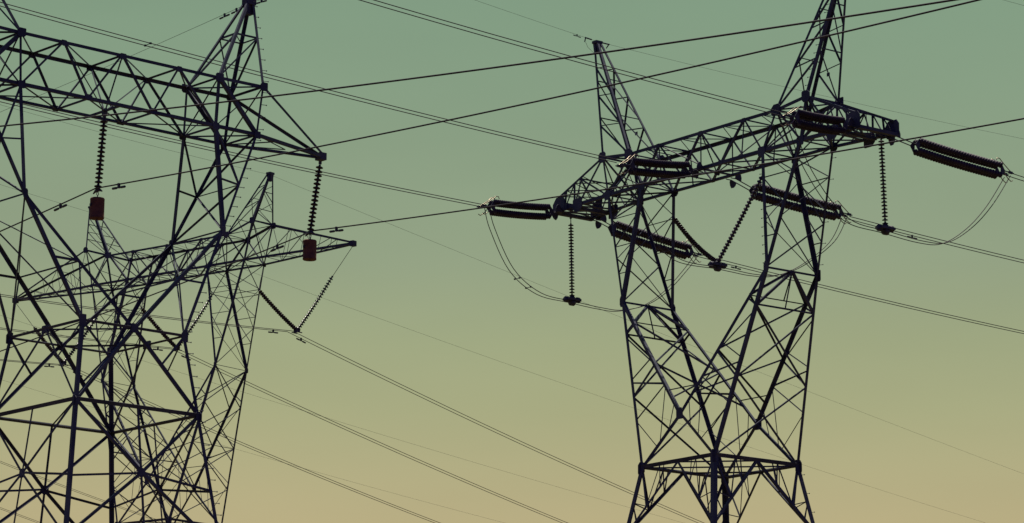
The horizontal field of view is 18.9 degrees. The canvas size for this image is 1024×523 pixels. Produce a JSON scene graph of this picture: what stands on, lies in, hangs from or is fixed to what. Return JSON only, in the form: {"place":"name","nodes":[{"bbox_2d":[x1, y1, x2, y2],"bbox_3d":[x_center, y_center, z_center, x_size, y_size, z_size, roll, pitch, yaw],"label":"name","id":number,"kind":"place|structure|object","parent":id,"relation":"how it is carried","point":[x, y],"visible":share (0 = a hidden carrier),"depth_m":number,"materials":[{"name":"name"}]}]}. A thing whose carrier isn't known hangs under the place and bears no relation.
{"place":"outdoors","nodes":[
{"label":"outdoors","id":0,"kind":"place"},
{"bbox_2d":[1,461,154,518],"bbox_3d":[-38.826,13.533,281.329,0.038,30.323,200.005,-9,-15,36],"label":"conductor wire","id":1,"kind":"object","parent":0,"point":[76,490],"visible":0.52,"depth_m":279.20,"materials":[{"name":"metal"}]},
{"bbox_2d":[2,463,158,521],"bbox_3d":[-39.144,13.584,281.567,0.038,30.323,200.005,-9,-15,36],"label":"conductor wire","id":2,"kind":"object","parent":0,"point":[80,493],"visible":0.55,"depth_m":280.12,"materials":[{"name":"metal"}]},
{"bbox_2d":[0,359,439,522],"bbox_3d":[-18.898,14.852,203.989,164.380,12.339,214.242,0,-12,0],"label":"conductor wire","id":3,"kind":"object","parent":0,"point":[237,440],"visible":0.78,"depth_m":206.70,"materials":[{"name":"metal"}]},
{"bbox_2d":[0,329,561,522],"bbox_3d":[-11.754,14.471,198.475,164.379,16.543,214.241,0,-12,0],"label":"conductor wire","id":4,"kind":"object","parent":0,"point":[309,413],"visible":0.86,"depth_m":198.38,"materials":[{"name":"metal"}]},
{"bbox_2d":[303,234,316,260],"bbox_3d":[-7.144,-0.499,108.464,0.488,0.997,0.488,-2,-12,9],"label":"drum weight","id":5,"kind":"object","parent":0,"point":[309,249],"visible":1,"depth_m":108.26,"materials":[{"name":"brown metal"}]},
{"bbox_2d":[1,296,697,522],"bbox_3d":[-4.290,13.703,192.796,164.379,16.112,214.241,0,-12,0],"label":"conductor wire","id":6,"kind":"object","parent":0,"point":[359,367],"visible":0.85,"depth_m":186.82,"materials":[{"name":"metal"}]},
{"bbox_2d":[1,294,703,522],"bbox_3d":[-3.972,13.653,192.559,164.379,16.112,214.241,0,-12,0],"label":"conductor wire","id":7,"kind":"object","parent":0,"point":[357,363],"visible":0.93,"depth_m":186.76,"materials":[{"name":"metal"}]},
{"bbox_2d":[0,0,1023,522],"label":"sky","id":8,"kind":"structure","parent":0,"point":[959,384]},
{"label":"ground","id":9,"kind":"structure","parent":0,"visible":0},
{"bbox_2d":[0,0,326,522],"bbox_3d":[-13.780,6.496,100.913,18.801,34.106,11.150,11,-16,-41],"label":"transmission tower","id":10,"kind":"structure","parent":9,"relation":"on","point":[190,91],"depth_m":102.71,"materials":[{"name":"metal"}]},
{"bbox_2d":[93,116,107,193],"bbox_3d":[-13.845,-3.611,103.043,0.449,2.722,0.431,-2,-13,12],"label":"insulator string","id":11,"kind":"object","parent":10,"relation":"hanging from","point":[101,147],"visible":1,"depth_m":103.01,"materials":[{"name":"brown ceramic"}]},
{"bbox_2d":[89,192,104,219],"bbox_3d":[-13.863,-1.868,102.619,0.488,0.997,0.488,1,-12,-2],"label":"drum weight","id":12,"kind":"object","parent":11,"relation":"hanging from","point":[97,204],"visible":1,"depth_m":102.41,"materials":[{"name":"brown metal"}]},
{"bbox_2d":[0,0,979,231],"bbox_3d":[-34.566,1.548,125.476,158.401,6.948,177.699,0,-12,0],"label":"conductor wire","id":13,"kind":"object","parent":11,"relation":"attached to","point":[959,4],"visible":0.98,"depth_m":86.29,"materials":[{"name":"metal"}]},
{"bbox_2d":[54,203,66,210],"bbox_3d":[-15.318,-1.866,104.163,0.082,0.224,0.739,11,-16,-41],"label":"vibration damper","id":14,"kind":"object","parent":13,"relation":"attached to","point":[61,206],"visible":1,"depth_m":104.13,"materials":[{"name":"black metal"}]},
{"bbox_2d":[112,183,125,189],"bbox_3d":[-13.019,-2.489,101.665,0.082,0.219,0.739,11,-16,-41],"label":"vibration damper","id":15,"kind":"object","parent":13,"relation":"attached to","point":[117,187],"visible":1,"depth_m":101.64,"materials":[{"name":"black metal"}]},
{"bbox_2d":[1,0,258,111],"bbox_3d":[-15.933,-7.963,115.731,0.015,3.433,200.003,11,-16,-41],"label":"earth wire","id":16,"kind":"object","parent":10,"relation":"attached to","point":[138,52],"visible":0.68,"depth_m":112.59,"materials":[{"name":"metal"}]},
{"bbox_2d":[305,161,322,236],"bbox_3d":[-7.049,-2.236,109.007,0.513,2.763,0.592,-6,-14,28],"label":"insulator string","id":17,"kind":"object","parent":10,"relation":"hanging from","point":[314,200],"visible":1,"depth_m":108.93,"materials":[{"name":"brown ceramic"}]},
{"bbox_2d":[0,118,1023,351],"bbox_3d":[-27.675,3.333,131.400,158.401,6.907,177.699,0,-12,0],"label":"conductor wire","id":18,"kind":"object","parent":17,"relation":"attached to","point":[570,195],"visible":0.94,"depth_m":97.92,"materials":[{"name":"metal"}]},
{"bbox_2d":[270,244,283,251],"bbox_3d":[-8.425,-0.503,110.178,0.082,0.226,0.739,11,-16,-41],"label":"vibration damper","id":19,"kind":"object","parent":18,"relation":"attached to","point":[277,247],"visible":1,"depth_m":110.16,"materials":[{"name":"black metal"}]},
{"bbox_2d":[329,227,343,232],"bbox_3d":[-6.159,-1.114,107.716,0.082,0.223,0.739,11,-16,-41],"label":"vibration damper","id":20,"kind":"object","parent":18,"relation":"attached to","point":[335,230],"visible":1,"depth_m":107.69,"materials":[{"name":"black metal"}]},
{"bbox_3d":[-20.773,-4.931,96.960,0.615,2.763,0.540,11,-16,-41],"label":"insulator string","id":21,"kind":"object","parent":10,"relation":"hanging from","visible":0},
{"bbox_2d":[0,0,956,126],"bbox_3d":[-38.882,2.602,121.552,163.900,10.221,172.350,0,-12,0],"label":"conductor wire","id":22,"kind":"object","parent":21,"relation":"hanging from","point":[834,18],"visible":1,"depth_m":76.62,"materials":[{"name":"metal"}]},
{"bbox_2d":[12,172,356,522],"bbox_3d":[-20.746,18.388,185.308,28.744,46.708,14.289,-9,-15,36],"label":"transmission tower","id":23,"kind":"structure","parent":9,"relation":"on","point":[246,242],"depth_m":186.86,"materials":[{"name":"metal"}]},
{"bbox_2d":[17,295,109,366],"bbox_3d":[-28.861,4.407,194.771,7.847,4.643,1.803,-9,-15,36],"label":"insulator string","id":24,"kind":"object","parent":23,"relation":"hanging from","point":[43,339],"visible":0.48,"depth_m":193.88,"materials":[{"name":"ceramic"}]},
{"bbox_2d":[0,360,433,522],"bbox_3d":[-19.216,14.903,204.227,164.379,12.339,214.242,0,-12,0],"label":"conductor wire","id":25,"kind":"object","parent":24,"relation":"hanging from","point":[233,441],"visible":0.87,"depth_m":207.27,"materials":[{"name":"metal"}]},
{"bbox_2d":[128,274,224,350],"bbox_3d":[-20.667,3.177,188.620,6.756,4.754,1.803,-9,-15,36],"label":"insulator string","id":26,"kind":"object","parent":23,"relation":"hanging from","point":[155,325],"visible":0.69,"depth_m":188.30,"materials":[{"name":"ceramic"}]},
{"bbox_2d":[0,327,566,522],"bbox_3d":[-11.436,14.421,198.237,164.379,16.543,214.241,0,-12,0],"label":"conductor wire","id":27,"kind":"object","parent":26,"relation":"hanging from","point":[311,411],"visible":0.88,"depth_m":197.87,"materials":[{"name":"metal"}]},
{"bbox_2d":[10,382,499,521],"bbox_3d":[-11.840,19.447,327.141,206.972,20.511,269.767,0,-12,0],"label":"earth wire","id":28,"kind":"object","parent":23,"relation":"attached to","point":[275,460],"visible":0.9,"depth_m":310.66,"materials":[{"name":"metal"}]},
{"bbox_2d":[245,246,352,333],"bbox_3d":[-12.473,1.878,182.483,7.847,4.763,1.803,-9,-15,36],"label":"insulator string","id":29,"kind":"object","parent":23,"relation":"hanging from","point":[296,330],"visible":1,"depth_m":182.47,"materials":[{"name":"ceramic"}]},
{"bbox_2d":[7,317,678,521],"bbox_3d":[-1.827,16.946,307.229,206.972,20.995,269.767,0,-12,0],"label":"earth wire","id":30,"kind":"object","parent":23,"relation":"attached to","point":[348,424],"visible":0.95,"depth_m":288.86,"materials":[{"name":"metal"}]},
{"bbox_2d":[0,184,984,522],"bbox_3d":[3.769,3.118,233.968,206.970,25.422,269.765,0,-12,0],"label":"earth wire","id":31,"kind":"object","parent":23,"relation":"attached to","point":[446,342],"visible":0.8,"depth_m":224.52,"materials":[{"name":"metal"}]},
{"bbox_2d":[3,105,1017,471],"bbox_3d":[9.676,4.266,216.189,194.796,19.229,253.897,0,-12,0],"label":"earth wire","id":32,"kind":"object","parent":23,"relation":"attached to","point":[487,263],"visible":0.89,"depth_m":197.64,"materials":[{"name":"metal"}]},
{"bbox_2d":[553,0,898,522],"bbox_3d":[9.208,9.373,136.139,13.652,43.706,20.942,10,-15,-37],"label":"transmission tower","id":33,"kind":"structure","parent":9,"relation":"on","point":[890,131],"depth_m":136.29,"materials":[{"name":"metal"}]},
{"bbox_2d":[0,6,616,162],"bbox_3d":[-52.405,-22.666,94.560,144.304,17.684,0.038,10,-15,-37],"label":"conductor wire","id":34,"kind":"object","parent":33,"relation":"attached to","point":[303,86],"visible":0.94,"depth_m":125.81,"materials":[{"name":"metal"}]},
{"bbox_2d":[0,2,621,160],"bbox_3d":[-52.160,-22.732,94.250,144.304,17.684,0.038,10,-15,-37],"label":"conductor wire","id":35,"kind":"object","parent":33,"relation":"attached to","point":[307,84],"visible":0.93,"depth_m":125.66,"materials":[{"name":"metal"}]},
{"bbox_2d":[477,196,565,219],"bbox_3d":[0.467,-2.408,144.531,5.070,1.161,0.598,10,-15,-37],"label":"tension insulator","id":36,"kind":"object","parent":33,"relation":"attached to","point":[549,211],"visible":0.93,"depth_m":144.35,"materials":[{"name":"brown ceramic"}]},
{"bbox_2d":[0,101,476,205],"bbox_3d":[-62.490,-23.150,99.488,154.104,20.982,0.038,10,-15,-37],"label":"conductor wire","id":37,"kind":"object","parent":36,"relation":"attached to","point":[243,157],"visible":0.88,"depth_m":135.77,"materials":[{"name":"metal"}]},
{"bbox_2d":[2,99,482,204],"bbox_3d":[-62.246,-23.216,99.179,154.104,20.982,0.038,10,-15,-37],"label":"conductor wire","id":38,"kind":"object","parent":36,"relation":"attached to","point":[246,155],"visible":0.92,"depth_m":135.33,"materials":[{"name":"metal"}]},
{"bbox_2d":[563,214,581,305],"bbox_3d":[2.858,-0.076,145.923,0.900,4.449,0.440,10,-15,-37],"label":"insulator string","id":39,"kind":"object","parent":33,"relation":"hanging from","point":[574,301],"visible":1,"depth_m":145.70,"materials":[{"name":"brown ceramic"}]},
{"bbox_2d":[484,208,693,311],"bbox_3d":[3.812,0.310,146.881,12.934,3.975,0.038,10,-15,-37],"label":"jumper wire","id":40,"kind":"object","parent":39,"relation":"attached to","point":[563,301],"visible":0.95,"depth_m":145.12,"materials":[{"name":"metal"}]},
{"bbox_2d":[489,207,698,310],"bbox_3d":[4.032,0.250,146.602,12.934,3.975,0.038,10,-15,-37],"label":"jumper wire","id":41,"kind":"object","parent":39,"relation":"attached to","point":[571,300],"visible":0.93,"depth_m":144.97,"materials":[{"name":"metal"}]},
{"bbox_2d":[592,215,702,262],"bbox_3d":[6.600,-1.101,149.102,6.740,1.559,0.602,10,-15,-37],"label":"tension insulator","id":42,"kind":"object","parent":33,"relation":"attached to","point":[685,246],"visible":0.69,"depth_m":149.13,"materials":[{"name":"brown ceramic"}]},
{"bbox_2d":[698,256,1023,333],"bbox_3d":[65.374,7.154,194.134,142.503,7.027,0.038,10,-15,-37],"label":"conductor wire","id":43,"kind":"object","parent":42,"relation":"attached to","point":[876,300],"visible":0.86,"depth_m":158.64,"materials":[{"name":"metal"}]},
{"bbox_2d":[703,255,1023,331],"bbox_3d":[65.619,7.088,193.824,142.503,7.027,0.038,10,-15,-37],"label":"conductor wire","id":44,"kind":"object","parent":42,"relation":"attached to","point":[877,298],"visible":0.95,"depth_m":158.11,"materials":[{"name":"metal"}]},
{"bbox_2d":[615,154,707,178],"bbox_3d":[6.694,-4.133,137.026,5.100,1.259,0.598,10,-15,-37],"label":"tension insulator","id":45,"kind":"object","parent":33,"relation":"attached to","point":[634,162],"visible":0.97,"depth_m":136.71,"materials":[{"name":"brown ceramic"}]},
{"bbox_2d":[673,176,761,271],"bbox_3d":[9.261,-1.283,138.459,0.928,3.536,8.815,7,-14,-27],"label":"insulator string","id":46,"kind":"object","parent":33,"relation":"hanging from","point":[714,261],"visible":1,"depth_m":137.92,"materials":[{"name":"ceramic"}]},
{"bbox_2d":[620,168,841,276],"bbox_3d":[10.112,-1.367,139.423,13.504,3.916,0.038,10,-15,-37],"label":"jumper wire","id":47,"kind":"object","parent":46,"relation":"attached to","point":[709,267],"visible":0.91,"depth_m":137.62,"materials":[{"name":"metal"}]},
{"bbox_2d":[625,166,847,275],"bbox_3d":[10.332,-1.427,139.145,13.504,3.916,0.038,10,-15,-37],"label":"jumper wire","id":48,"kind":"object","parent":46,"relation":"attached to","point":[717,266],"visible":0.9,"depth_m":137.44,"materials":[{"name":"metal"}]},
{"bbox_2d":[476,0,1021,138],"bbox_3d":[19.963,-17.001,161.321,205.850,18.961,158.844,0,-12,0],"label":"earth wire","id":49,"kind":"object","parent":33,"relation":"attached to","point":[744,77],"visible":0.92,"depth_m":152.94,"materials":[{"name":"metal"}]},
{"bbox_2d":[726,174,851,223],"bbox_3d":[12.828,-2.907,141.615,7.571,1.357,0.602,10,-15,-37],"label":"tension insulator","id":50,"kind":"object","parent":33,"relation":"attached to","point":[794,197],"visible":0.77,"depth_m":141.57,"materials":[{"name":"brown ceramic"}]},
{"bbox_2d":[844,218,1023,262],"bbox_3d":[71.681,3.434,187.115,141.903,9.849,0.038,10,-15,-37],"label":"conductor wire","id":51,"kind":"object","parent":50,"relation":"attached to","point":[940,242],"visible":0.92,"depth_m":147.91,"materials":[{"name":"metal"}]},
{"bbox_2d":[849,216,1022,259],"bbox_3d":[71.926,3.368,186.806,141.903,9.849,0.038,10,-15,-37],"label":"conductor wire","id":52,"kind":"object","parent":50,"relation":"attached to","point":[940,239],"visible":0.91,"depth_m":147.16,"materials":[{"name":"metal"}]},
{"bbox_2d":[779,106,853,135],"bbox_3d":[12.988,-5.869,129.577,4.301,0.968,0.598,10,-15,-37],"label":"tension insulator","id":53,"kind":"object","parent":33,"relation":"attached to","point":[799,114],"visible":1,"depth_m":129.31,"materials":[{"name":"brown ceramic"}]},
{"bbox_2d":[360,0,780,115],"bbox_3d":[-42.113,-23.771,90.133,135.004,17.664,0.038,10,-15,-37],"label":"conductor wire","id":54,"kind":"object","parent":53,"relation":"attached to","point":[567,59],"visible":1,"depth_m":121.57,"materials":[{"name":"metal"}]},
{"bbox_2d":[374,0,786,113],"bbox_3d":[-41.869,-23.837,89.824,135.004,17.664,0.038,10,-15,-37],"label":"conductor wire","id":55,"kind":"object","parent":53,"relation":"attached to","point":[575,57],"visible":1,"depth_m":121.32,"materials":[{"name":"metal"}]},
{"bbox_2d":[785,119,1004,244],"bbox_3d":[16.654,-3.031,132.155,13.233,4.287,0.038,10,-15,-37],"label":"jumper wire","id":56,"kind":"object","parent":53,"relation":"attached to","point":[878,231],"visible":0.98,"depth_m":130.82,"materials":[{"name":"metal"}]},
{"bbox_2d":[875,136,895,234],"bbox_3d":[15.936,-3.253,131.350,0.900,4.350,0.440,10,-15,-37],"label":"insulator string","id":57,"kind":"object","parent":33,"relation":"hanging from","point":[886,227],"visible":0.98,"depth_m":131.13,"materials":[{"name":"brown ceramic"}]},
{"bbox_2d":[791,117,1010,243],"bbox_3d":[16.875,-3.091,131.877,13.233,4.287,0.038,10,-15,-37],"label":"jumper wire","id":58,"kind":"object","parent":57,"relation":"attached to","point":[882,229],"visible":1,"depth_m":130.59,"materials":[{"name":"metal"}]},
{"bbox_2d":[888,131,1013,182],"bbox_3d":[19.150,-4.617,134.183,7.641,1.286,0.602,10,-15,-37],"label":"tension insulator","id":59,"kind":"object","parent":33,"relation":"attached to","point":[933,148],"visible":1,"depth_m":134.28,"materials":[{"name":"brown ceramic"}]}
]}

